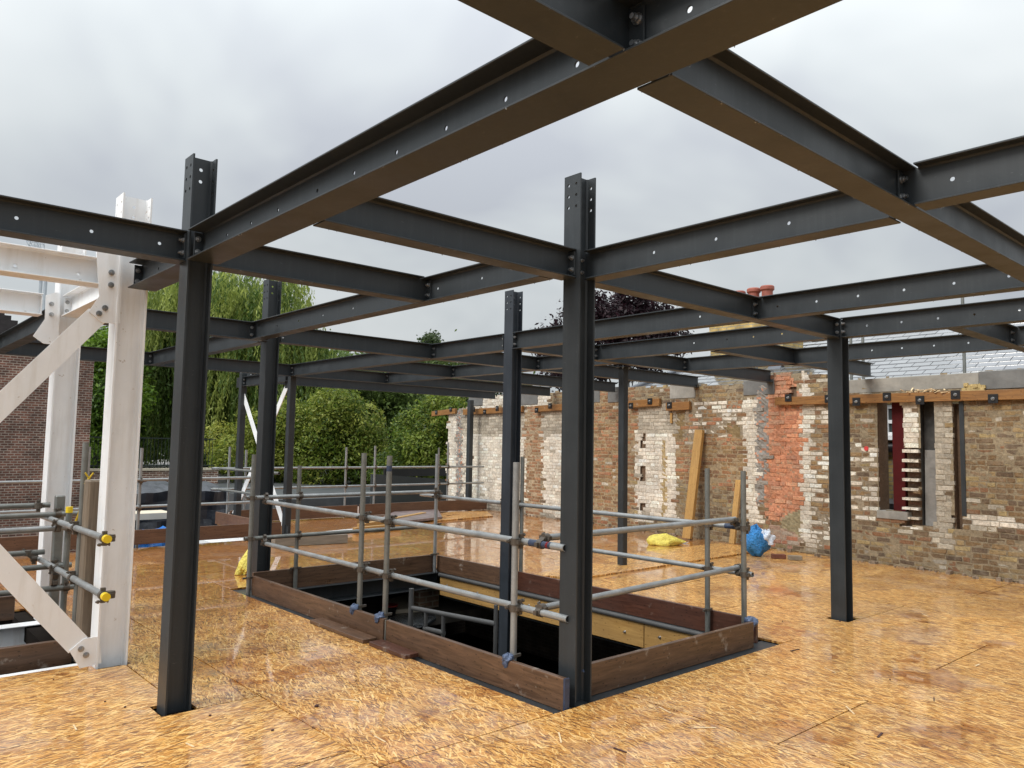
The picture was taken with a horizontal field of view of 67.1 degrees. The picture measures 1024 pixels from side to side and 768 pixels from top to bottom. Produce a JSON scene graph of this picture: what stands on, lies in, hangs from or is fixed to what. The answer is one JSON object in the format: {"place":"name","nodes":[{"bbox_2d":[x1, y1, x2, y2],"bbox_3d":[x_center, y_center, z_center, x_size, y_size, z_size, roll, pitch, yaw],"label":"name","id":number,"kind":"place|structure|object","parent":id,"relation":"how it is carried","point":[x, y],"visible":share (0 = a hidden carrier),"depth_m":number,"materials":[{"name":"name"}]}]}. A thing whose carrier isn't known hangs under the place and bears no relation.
{"place":"outdoors","nodes":[
{"label":"outdoors","id":0,"kind":"place"},
{"bbox_2d":[138,455,412,482],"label":"terrace ground","id":1,"kind":"structure","parent":0,"point":[219,475],"depth_m":35.78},
{"bbox_2d":[81,325,170,467],"bbox_3d":[-17.042,0.534,32.890,4.692,6.894,5.273,3,-5,-22],"label":"dark tree","id":2,"kind":"object","parent":1,"relation":"on","point":[98,338],"visible":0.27,"depth_m":31.79,"materials":[{"name":"green plant"}]},
{"bbox_2d":[138,271,359,466],"bbox_3d":[-14.918,-1.017,37.512,15.956,10.070,8.111,1,-5,6],"label":"weeping willow","id":3,"kind":"object","parent":1,"relation":"on","point":[230,299],"visible":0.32,"depth_m":34.77,"materials":[{"name":"green plant"}]},
{"bbox_2d":[204,394,317,483],"bbox_3d":[-10.169,2.580,31.516,5.919,4.665,3.978,1,-5,0],"label":"round hedge tree","id":4,"kind":"object","parent":1,"relation":"on","point":[226,440],"visible":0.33,"depth_m":30.61,"materials":[{"name":"green plant"}]},
{"bbox_2d":[281,387,392,484],"bbox_3d":[-7.113,2.376,30.845,5.710,5.158,4.390,1,-5,4],"label":"round hedge tree","id":5,"kind":"object","parent":1,"relation":"on","point":[335,427],"visible":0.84,"depth_m":29.78,"materials":[{"name":"green plant"}]},
{"bbox_2d":[332,350,430,468],"bbox_3d":[-7.559,1.932,40.078,8.137,7.743,5.815,1,-5,-3],"label":"dark tree","id":6,"kind":"object","parent":1,"relation":"on","point":[393,400],"visible":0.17,"depth_m":38.72,"materials":[{"name":"green plant"}]},
{"bbox_2d":[529,288,693,391],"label":"dark tree","id":7,"kind":"object","parent":1,"relation":"on","point":[620,304],"visible":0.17,"depth_m":46.97,"materials":[{"name":"purple plant"}]},
{"bbox_2d":[337,580,498,627],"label":"landing floor","id":8,"kind":"structure","parent":0,"point":[374,605],"depth_m":11.00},
{"bbox_2d":[0,568,856,716],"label":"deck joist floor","id":9,"kind":"structure","parent":0,"point":[36,633],"depth_m":6.94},
{"bbox_2d":[0,640,71,674],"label":"lining board","id":10,"kind":"object","parent":9,"relation":"on","point":[30,656],"visible":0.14,"depth_m":5.77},
{"bbox_2d":[33,245,86,620],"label":"steel column","id":11,"kind":"structure","parent":9,"relation":"on","point":[60,428],"depth_m":7.48,"materials":[{"name":"metal"}]},
{"bbox_2d":[0,288,42,316],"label":"steel beam","id":12,"kind":"structure","parent":11,"relation":"attached to","point":[19,302],"depth_m":7.32,"materials":[{"name":"metal"}]},
{"bbox_2d":[0,309,44,353],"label":"steel beam","id":13,"kind":"structure","parent":11,"relation":"attached to","point":[22,333],"depth_m":9.57,"materials":[{"name":"metal"}]},
{"bbox_2d":[61,286,98,317],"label":"steel beam","id":14,"kind":"structure","parent":11,"relation":"attached to","point":[79,301],"depth_m":7.20,"materials":[{"name":"metal"}]},
{"bbox_2d":[73,479,99,662],"bbox_3d":[-3.284,1.448,5.991,0.110,1.400,0.150,5,-6,-42],"label":"timber post","id":15,"kind":"object","parent":9,"relation":"on","point":[87,555],"visible":0.52,"depth_m":5.94,"materials":[{"name":"wood"}]},
{"bbox_2d":[69,192,152,668],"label":"steel column","id":16,"kind":"structure","parent":9,"relation":"on","point":[119,306],"depth_m":5.94,"materials":[{"name":"metal"}]},
{"bbox_2d":[0,544,86,652],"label":"diagonal brace","id":17,"kind":"object","parent":16,"relation":"attached to","point":[39,604],"visible":1,"depth_m":5.49,"materials":[{"name":"white metal"}]},
{"bbox_2d":[0,242,97,287],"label":"steel beam","id":18,"kind":"structure","parent":16,"relation":"attached to","point":[40,264],"depth_m":5.70,"materials":[{"name":"metal"}]},
{"bbox_2d":[0,309,103,422],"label":"diagonal brace","id":19,"kind":"object","parent":16,"relation":"attached to","point":[38,370],"visible":1,"depth_m":5.60,"materials":[{"name":"white metal"}]},
{"bbox_2d":[128,258,179,291],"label":"steel beam","id":20,"kind":"structure","parent":16,"relation":"attached to","point":[150,275],"depth_m":5.82,"materials":[{"name":"metal"}]},
{"bbox_2d":[157,153,217,716],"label":"steel column","id":21,"kind":"structure","parent":9,"relation":"on","point":[176,655],"depth_m":5.01,"materials":[{"name":"metal"}]},
{"bbox_2d":[0,195,186,264],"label":"steel beam","id":22,"kind":"structure","parent":21,"relation":"attached to","point":[41,222],"depth_m":4.73,"materials":[{"name":"metal"}]},
{"bbox_2d":[213,246,430,302],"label":"steel beam","id":23,"kind":"structure","parent":21,"relation":"attached to","point":[276,264],"depth_m":5.80,"materials":[{"name":"metal"}]},
{"bbox_2d":[187,0,841,264],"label":"steel beam","id":24,"kind":"structure","parent":21,"relation":"attached to","point":[537,84],"depth_m":2.91,"materials":[{"name":"metal"}]},
{"bbox_2d":[458,0,645,65],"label":"steel beam","id":25,"kind":"structure","parent":24,"relation":"attached to","point":[588,32],"depth_m":2.22,"materials":[{"name":"metal"}]},
{"bbox_2d":[637,49,1023,282],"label":"steel beam","id":26,"kind":"structure","parent":24,"relation":"attached to","point":[729,92],"depth_m":3.15,"materials":[{"name":"metal"}]},
{"bbox_2d":[897,135,1023,210],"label":"steel beam","id":27,"kind":"structure","parent":26,"relation":"attached to","point":[991,170],"depth_m":3.53,"materials":[{"name":"metal"}]},
{"bbox_2d":[251,279,281,589],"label":"steel column","id":28,"kind":"structure","parent":9,"relation":"on","point":[266,431],"depth_m":9.08,"materials":[{"name":"metal"}]},
{"bbox_2d":[103,309,268,341],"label":"steel beam","id":29,"kind":"structure","parent":28,"relation":"attached to","point":[160,320],"depth_m":8.67,"materials":[{"name":"metal"}]},
{"bbox_2d":[148,337,260,364],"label":"steel beam","id":30,"kind":"structure","parent":28,"relation":"attached to","point":[217,345],"depth_m":10.35,"materials":[{"name":"metal"}]},
{"bbox_2d":[279,329,435,358],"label":"steel beam","id":31,"kind":"structure","parent":28,"relation":"attached to","point":[315,338],"depth_m":9.91,"materials":[{"name":"metal"}]},
{"bbox_2d":[297,570,441,601],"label":"steel beam","id":32,"kind":"structure","parent":28,"relation":"attached to","point":[336,592],"depth_m":9.74,"materials":[{"name":"metal"}]},
{"bbox_2d":[251,555,432,591],"bbox_3d":[-1.998,2.340,9.599,2.540,0.235,0.038,5,-6,-42],"label":"toe board","id":33,"kind":"object","parent":32,"relation":"on","point":[321,575],"visible":0.82,"depth_m":9.46,"materials":[{"name":"wood"}]},
{"bbox_2d":[233,589,570,713],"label":"steel beam","id":34,"kind":"structure","parent":9,"relation":"attached to","point":[490,686],"depth_m":5.73,"materials":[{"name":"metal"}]},
{"bbox_2d":[252,576,386,639],"bbox_3d":[-1.990,2.186,7.627,0.043,0.208,2.690,5,-6,-42],"label":"toe board","id":35,"kind":"object","parent":34,"relation":"on","point":[305,603],"visible":0.82,"depth_m":7.51,"materials":[{"name":"wood"}]},
{"bbox_2d":[349,453,366,614],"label":"scaffold tube","id":36,"kind":"object","parent":34,"relation":"on","point":[354,606],"visible":0.88,"depth_m":7.08,"materials":[{"name":"metal"}]},
{"bbox_2d":[374,456,391,622],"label":"scaffold tube","id":37,"kind":"object","parent":34,"relation":"on","point":[384,613],"visible":0.88,"depth_m":6.76,"materials":[{"name":"grey metal"}]},
{"bbox_2d":[384,619,569,710],"bbox_3d":[-0.357,2.071,5.808,0.046,0.209,2.145,5,-6,-42],"label":"toe board","id":38,"kind":"object","parent":34,"relation":"on","point":[547,688],"visible":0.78,"depth_m":5.60,"materials":[{"name":"brown wood"}]},
{"bbox_2d":[502,462,520,667],"bbox_3d":[0.005,1.361,5.518,0.170,1.595,0.091,5,-6,-42],"label":"scaffold tube","id":39,"kind":"object","parent":34,"relation":"on","point":[513,654],"visible":0.88,"depth_m":5.51,"materials":[{"name":"metal"}]},
{"bbox_2d":[559,172,595,707],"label":"steel column","id":40,"kind":"structure","parent":9,"relation":"on","point":[576,539],"depth_m":5.31,"materials":[{"name":"metal"}]},
{"bbox_2d":[266,500,564,551],"bbox_3d":[-1.234,1.223,6.988,0.144,0.107,4.725,5,-6,-42],"label":"scaffold tube","id":41,"kind":"object","parent":40,"relation":"attached to","point":[521,541],"visible":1,"depth_m":6.41,"materials":[{"name":"grey metal"}]},
{"bbox_2d":[245,487,440,504],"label":"scaffold tube","id":42,"kind":"object","parent":41,"relation":"attached to","point":[300,496],"visible":0.97,"depth_m":9.30,"materials":[{"name":"metal"}]},
{"bbox_2d":[264,542,567,622],"bbox_3d":[-1.237,1.688,6.945,0.144,0.107,4.781,5,-6,-42],"label":"scaffold tube","id":43,"kind":"object","parent":40,"relation":"attached to","point":[520,607],"visible":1,"depth_m":6.34,"materials":[{"name":"metal"}]},
{"bbox_2d":[533,563,740,617],"bbox_3d":[1.132,1.638,6.230,2.626,0.156,0.117,5,-6,-42],"label":"scaffold tube","id":44,"kind":"object","parent":43,"relation":"attached to","point":[736,568],"visible":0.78,"depth_m":6.15,"materials":[{"name":"metal"}]},
{"bbox_2d":[313,191,575,280],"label":"steel beam","id":45,"kind":"structure","parent":40,"relation":"attached to","point":[391,221],"depth_m":4.71,"materials":[{"name":"metal"}]},
{"bbox_2d":[249,263,551,339],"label":"steel beam","id":46,"kind":"structure","parent":45,"relation":"attached to","point":[460,283],"depth_m":6.86,"materials":[{"name":"metal"}]},
{"bbox_2d":[576,641,777,706],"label":"steel beam","id":47,"kind":"structure","parent":40,"relation":"attached to","point":[760,645],"depth_m":5.90,"materials":[{"name":"metal"}]},
{"bbox_2d":[581,621,753,695],"bbox_3d":[1.271,2.098,5.989,2.207,0.240,0.106,5,-6,-42],"label":"toe board","id":48,"kind":"object","parent":47,"relation":"on","point":[619,670],"visible":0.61,"depth_m":5.91,"materials":[{"name":"wood"}]},
{"bbox_2d":[581,190,900,281],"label":"steel beam","id":49,"kind":"structure","parent":40,"relation":"attached to","point":[826,215],"depth_m":4.55,"materials":[{"name":"metal"}]},
{"bbox_2d":[615,366,631,564],"bbox_3d":[1.596,1.200,11.114,0.168,2.910,0.168,5,-6,-42],"label":"steel post","id":50,"kind":"object","parent":9,"relation":"on","point":[622,448],"visible":0.94,"depth_m":11.09,"materials":[{"name":"metal"}]},
{"bbox_2d":[827,319,852,621],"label":"steel column","id":51,"kind":"structure","parent":9,"relation":"on","point":[840,485],"depth_m":7.92,"materials":[{"name":"metal"}]},
{"bbox_2d":[594,326,826,360],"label":"steel beam","id":52,"kind":"structure","parent":51,"relation":"attached to","point":[738,338],"depth_m":9.22,"materials":[{"name":"metal"}]},
{"bbox_2d":[595,271,839,338],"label":"steel beam","id":53,"kind":"structure","parent":51,"relation":"attached to","point":[667,288],"depth_m":6.48,"materials":[{"name":"metal"}]},
{"bbox_2d":[752,264,1023,320],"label":"steel beam","id":54,"kind":"structure","parent":53,"relation":"attached to","point":[974,280],"depth_m":6.12,"materials":[{"name":"metal"}]},
{"bbox_2d":[840,297,1023,338],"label":"steel beam","id":55,"kind":"structure","parent":51,"relation":"attached to","point":[998,312],"depth_m":7.31,"materials":[{"name":"metal"}]},
{"bbox_2d":[445,632,558,674],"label":"floor","id":56,"kind":"structure","parent":0,"point":[542,663],"depth_m":17.50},
{"bbox_2d":[498,290,522,660],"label":"steel column","id":57,"kind":"structure","parent":56,"relation":"on","point":[512,377],"depth_m":9.37,"materials":[{"name":"metal"}]},
{"bbox_2d":[289,334,503,376],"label":"steel beam","id":58,"kind":"structure","parent":57,"relation":"attached to","point":[489,344],"depth_m":11.33,"materials":[{"name":"metal"}]},
{"bbox_2d":[0,342,293,375],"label":"steel beam","id":59,"kind":"structure","parent":58,"relation":"attached to","point":[36,349],"depth_m":12.43,"materials":[{"name":"metal"}]},
{"bbox_2d":[296,370,388,382],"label":"steel beam","id":60,"kind":"structure","parent":58,"relation":"attached to","point":[364,376],"depth_m":14.72,"materials":[{"name":"metal"}]},
{"bbox_2d":[356,362,454,377],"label":"steel beam","id":61,"kind":"structure","parent":58,"relation":"attached to","point":[430,369],"depth_m":13.13,"materials":[{"name":"metal"}]},
{"bbox_2d":[438,352,539,369],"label":"steel beam","id":62,"kind":"structure","parent":58,"relation":"attached to","point":[497,360],"depth_m":11.40,"materials":[{"name":"metal"}]},
{"bbox_2d":[420,492,750,533],"bbox_3d":[0.441,1.424,8.889,0.195,0.107,5.162,5,-6,-42],"label":"scaffold tube","id":63,"kind":"object","parent":57,"relation":"attached to","point":[746,528],"visible":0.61,"depth_m":8.19,"materials":[{"name":"grey metal"}]},
{"bbox_2d":[534,517,740,548],"bbox_3d":[1.142,1.199,6.266,2.632,0.135,0.116,5,-6,-42],"label":"scaffold tube","id":64,"kind":"object","parent":63,"relation":"attached to","point":[548,537],"visible":0.84,"depth_m":6.20,"materials":[{"name":"metal"}]},
{"bbox_2d":[437,523,753,579],"bbox_3d":[0.560,1.824,8.716,0.195,0.107,4.800,5,-6,-42],"label":"scaffold tube","id":65,"kind":"object","parent":57,"relation":"attached to","point":[748,574],"visible":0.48,"depth_m":7.62,"materials":[{"name":"metal"}]},
{"bbox_2d":[444,573,758,648],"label":"steel beam","id":66,"kind":"structure","parent":57,"relation":"attached to","point":[614,641],"depth_m":8.77,"materials":[{"name":"grey paint"}]},
{"bbox_2d":[437,555,499,585],"bbox_3d":[-0.492,2.387,9.869,0.038,0.215,1.530,5,-6,-42],"label":"toe board","id":67,"kind":"object","parent":66,"relation":"on","point":[486,573],"visible":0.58,"depth_m":9.91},
{"bbox_2d":[440,577,692,647],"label":"packing boards","id":68,"kind":"object","parent":66,"relation":"attached to","point":[627,632],"visible":0.34,"depth_m":8.08,"materials":[{"name":"wood"}]},
{"bbox_2d":[438,573,704,635],"bbox_3d":[0.567,2.432,8.577,0.052,0.052,4.600,5,-6,-42],"label":"black pipe","id":69,"kind":"object","parent":68,"relation":"on","point":[624,616],"visible":0.53,"depth_m":8.08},
{"bbox_2d":[702,468,712,632],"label":"scaffold tube","id":70,"kind":"object","parent":69,"relation":"on","point":[707,609],"visible":0.81,"depth_m":7.22,"materials":[{"name":"metal"}]},
{"bbox_2d":[741,471,758,626],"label":"scaffold tube","id":71,"kind":"object","parent":69,"relation":"on","point":[745,618],"visible":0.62,"depth_m":6.94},
{"bbox_2d":[518,571,757,642],"bbox_3d":[1.109,2.277,8.084,0.038,0.210,3.230,5,-6,-42],"label":"toe board","id":72,"kind":"object","parent":66,"relation":"on","point":[679,614],"visible":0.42,"depth_m":7.76,"materials":[{"name":"wood"}]},
{"bbox_2d":[512,307,750,349],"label":"steel beam","id":73,"kind":"structure","parent":57,"relation":"attached to","point":[666,321],"depth_m":8.01,"materials":[{"name":"metal"}]},
{"bbox_2d":[522,345,772,382],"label":"steel beam","id":74,"kind":"structure","parent":57,"relation":"attached to","point":[668,362],"depth_m":11.56,"materials":[{"name":"metal"}]},
{"bbox_2d":[381,355,613,383],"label":"steel beam","id":75,"kind":"structure","parent":74,"relation":"attached to","point":[548,362],"depth_m":13.13,"materials":[{"name":"metal"}]},
{"bbox_2d":[393,378,551,395],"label":"steel beam","id":76,"kind":"structure","parent":75,"relation":"attached to","point":[461,384],"depth_m":16.67,"materials":[{"name":"metal"}]},
{"bbox_2d":[456,373,616,391],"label":"steel beam","id":77,"kind":"structure","parent":75,"relation":"attached to","point":[546,380],"depth_m":15.04,"materials":[{"name":"metal"}]},
{"bbox_2d":[683,334,1011,371],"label":"steel beam","id":78,"kind":"structure","parent":74,"relation":"attached to","point":[945,344],"depth_m":9.69,"materials":[{"name":"metal"}]},
{"bbox_2d":[465,614,638,661],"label":"wall","id":79,"kind":"structure","parent":56,"relation":"on","point":[538,639],"depth_m":17.27,"materials":[{"name":"brick"}]},
{"bbox_2d":[0,509,1023,767],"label":"deck floor","id":80,"kind":"structure","parent":0,"point":[940,699],"depth_m":5.33,"materials":[{"name":"wood"}]},
{"bbox_2d":[60,506,72,612],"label":"scaffold tube","id":81,"kind":"object","parent":80,"relation":"on","point":[66,556],"visible":0.55,"depth_m":6.67,"materials":[{"name":"grey metal"}]},
{"bbox_2d":[0,580,73,596],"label":"scaffold tube","id":82,"kind":"object","parent":81,"relation":"attached to","point":[66,587],"visible":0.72,"depth_m":6.56,"materials":[{"name":"metal"}]},
{"bbox_2d":[37,556,115,603],"bbox_3d":[-3.563,1.596,6.225,0.140,0.218,2.236,5,-6,-42],"label":"scaffold tube","id":83,"kind":"object","parent":82,"relation":"on","point":[102,594],"visible":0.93,"depth_m":6.04,"materials":[{"name":"grey metal"}]},
{"bbox_2d":[0,522,280,551],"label":"toe board","id":84,"kind":"object","parent":80,"relation":"on","point":[144,536],"visible":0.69,"depth_m":12.20,"materials":[{"name":"wood"}]},
{"bbox_2d":[233,373,246,515],"bbox_3d":[-5.448,1.322,15.462,0.120,3.105,0.120,5,-6,-42],"label":"steel post","id":85,"kind":"object","parent":80,"relation":"on","point":[240,444],"visible":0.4,"depth_m":15.43,"materials":[{"name":"metal"}]},
{"bbox_2d":[282,376,296,533],"bbox_3d":[-4.025,1.228,13.947,0.120,3.105,0.120,5,-6,-42],"label":"steel post","id":86,"kind":"object","parent":80,"relation":"on","point":[289,446],"visible":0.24,"depth_m":13.91,"materials":[{"name":"metal"}]},
{"bbox_2d":[243,374,287,386],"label":"steel beam","id":87,"kind":"structure","parent":86,"relation":"attached to","point":[251,380],"depth_m":15.19,"materials":[{"name":"metal"}]},
{"bbox_2d":[247,373,494,398],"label":"steel beam","id":88,"kind":"structure","parent":87,"relation":"attached to","point":[327,383],"depth_m":17.61,"materials":[{"name":"metal"}]},
{"bbox_2d":[359,500,486,514],"bbox_3d":[-2.084,3.012,18.932,3.800,0.260,0.040,5,-6,-42],"label":"toe board","id":89,"kind":"object","parent":80,"relation":"on","point":[447,505],"visible":0.72,"depth_m":18.89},
{"bbox_2d":[408,588,497,654],"bbox_3d":[-0.653,2.722,8.080,0.056,1.040,1.503,5,-6,-42],"label":"stair guard","id":90,"kind":"object","parent":80,"relation":"attached to","point":[426,612],"visible":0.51,"depth_m":8.17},
{"bbox_2d":[535,543,770,577],"bbox_3d":[2.157,2.653,11.713,5.140,0.022,1.090,5,-6,-42],"label":"strand board sheet","id":91,"kind":"object","parent":80,"relation":"on","point":[610,566],"visible":0.59,"depth_m":11.71,"materials":[{"name":"wood"}]},
{"bbox_2d":[682,430,704,538],"bbox_3d":[3.396,1.864,14.443,0.396,2.029,0.199,3,-5,-25],"label":"leaning plank","id":92,"kind":"object","parent":80,"relation":"on","point":[694,475],"visible":1,"depth_m":14.41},
{"bbox_2d":[445,368,1023,582],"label":"brick wall","id":93,"kind":"structure","parent":80,"relation":"on","point":[779,454],"depth_m":12.97,"materials":[{"name":"brown brick"}]},
{"bbox_2d":[542,365,698,387],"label":"steel beam","id":94,"kind":"structure","parent":93,"relation":"attached to","point":[636,375],"depth_m":13.79,"materials":[{"name":"metal"}]},
{"bbox_2d":[775,389,1023,405],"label":"timber wale","id":95,"kind":"object","parent":93,"relation":"attached to","point":[990,396],"visible":0.95,"depth_m":11.31,"materials":[{"name":"brown wood"}]},
{"bbox_2d":[892,403,907,511],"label":"red steel column","id":96,"kind":"structure","parent":93,"relation":"on","point":[899,474],"depth_m":11.71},
{"bbox_2d":[849,372,978,392],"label":"concrete lintel","id":97,"kind":"structure","parent":93,"relation":"on","point":[938,382],"depth_m":11.46,"materials":[{"name":"concrete"}]},
{"bbox_2d":[711,339,874,376],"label":"steel beam","id":98,"kind":"structure","parent":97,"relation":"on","point":[778,354],"depth_m":10.28,"materials":[{"name":"metal"}]},
{"bbox_2d":[979,369,1023,389],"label":"concrete lintel","id":99,"kind":"structure","parent":93,"relation":"on","point":[1004,379],"depth_m":10.49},
{"bbox_2d":[947,313,1023,351],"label":"steel beam","id":100,"kind":"structure","parent":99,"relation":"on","point":[998,334],"depth_m":7.97,"materials":[{"name":"metal"}]},
{"bbox_3d":[-3.684,2.044,6.382,0.040,0.200,1.200,5,-6,-42],"label":"lining board","id":101,"kind":"object","parent":80,"relation":"on","visible":0},
{"bbox_2d":[72,442,88,623],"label":"scaffold tube","id":102,"kind":"object","parent":101,"relation":"on","point":[85,457],"visible":0.48,"depth_m":6.17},
{"bbox_2d":[0,0,1023,393],"label":"sky","id":103,"kind":"structure","parent":0,"point":[101,100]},
{"bbox_2d":[630,309,1023,498],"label":"slate roofed house","id":104,"kind":"structure","parent":0,"point":[944,363],"depth_m":14.38,"materials":[{"name":"grey brick"}]},
{"label":"ground","id":105,"kind":"structure","parent":0,"visible":0},
{"bbox_2d":[0,313,93,552],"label":"brick building","id":106,"kind":"structure","parent":105,"relation":"on","point":[22,434],"depth_m":22.47,"materials":[{"name":"brick"}]},
{"bbox_2d":[135,481,226,529],"bbox_3d":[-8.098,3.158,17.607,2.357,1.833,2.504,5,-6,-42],"label":"car","id":107,"kind":"object","parent":105,"relation":"on","point":[154,492],"visible":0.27,"depth_m":17.17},
{"bbox_2d":[213,481,369,511],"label":"roof","id":108,"kind":"structure","parent":105,"relation":"on","point":[331,501],"depth_m":24.19,"materials":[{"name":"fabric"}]},
{"bbox_2d":[358,394,468,479],"bbox_3d":[-3.018,2.162,28.009,4.235,4.749,3.685,-1,-5,22],"label":"round hedge tree","id":109,"kind":"object","parent":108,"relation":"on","point":[420,431],"visible":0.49,"depth_m":27.49,"materials":[{"name":"green plant"}]},
{"bbox_2d":[370,468,461,510],"bbox_3d":[-2.887,3.793,24.788,5.043,2.063,2.100,5,-6,-42],"label":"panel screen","id":110,"kind":"object","parent":105,"relation":"on","point":[399,476],"visible":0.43,"depth_m":23.36,"materials":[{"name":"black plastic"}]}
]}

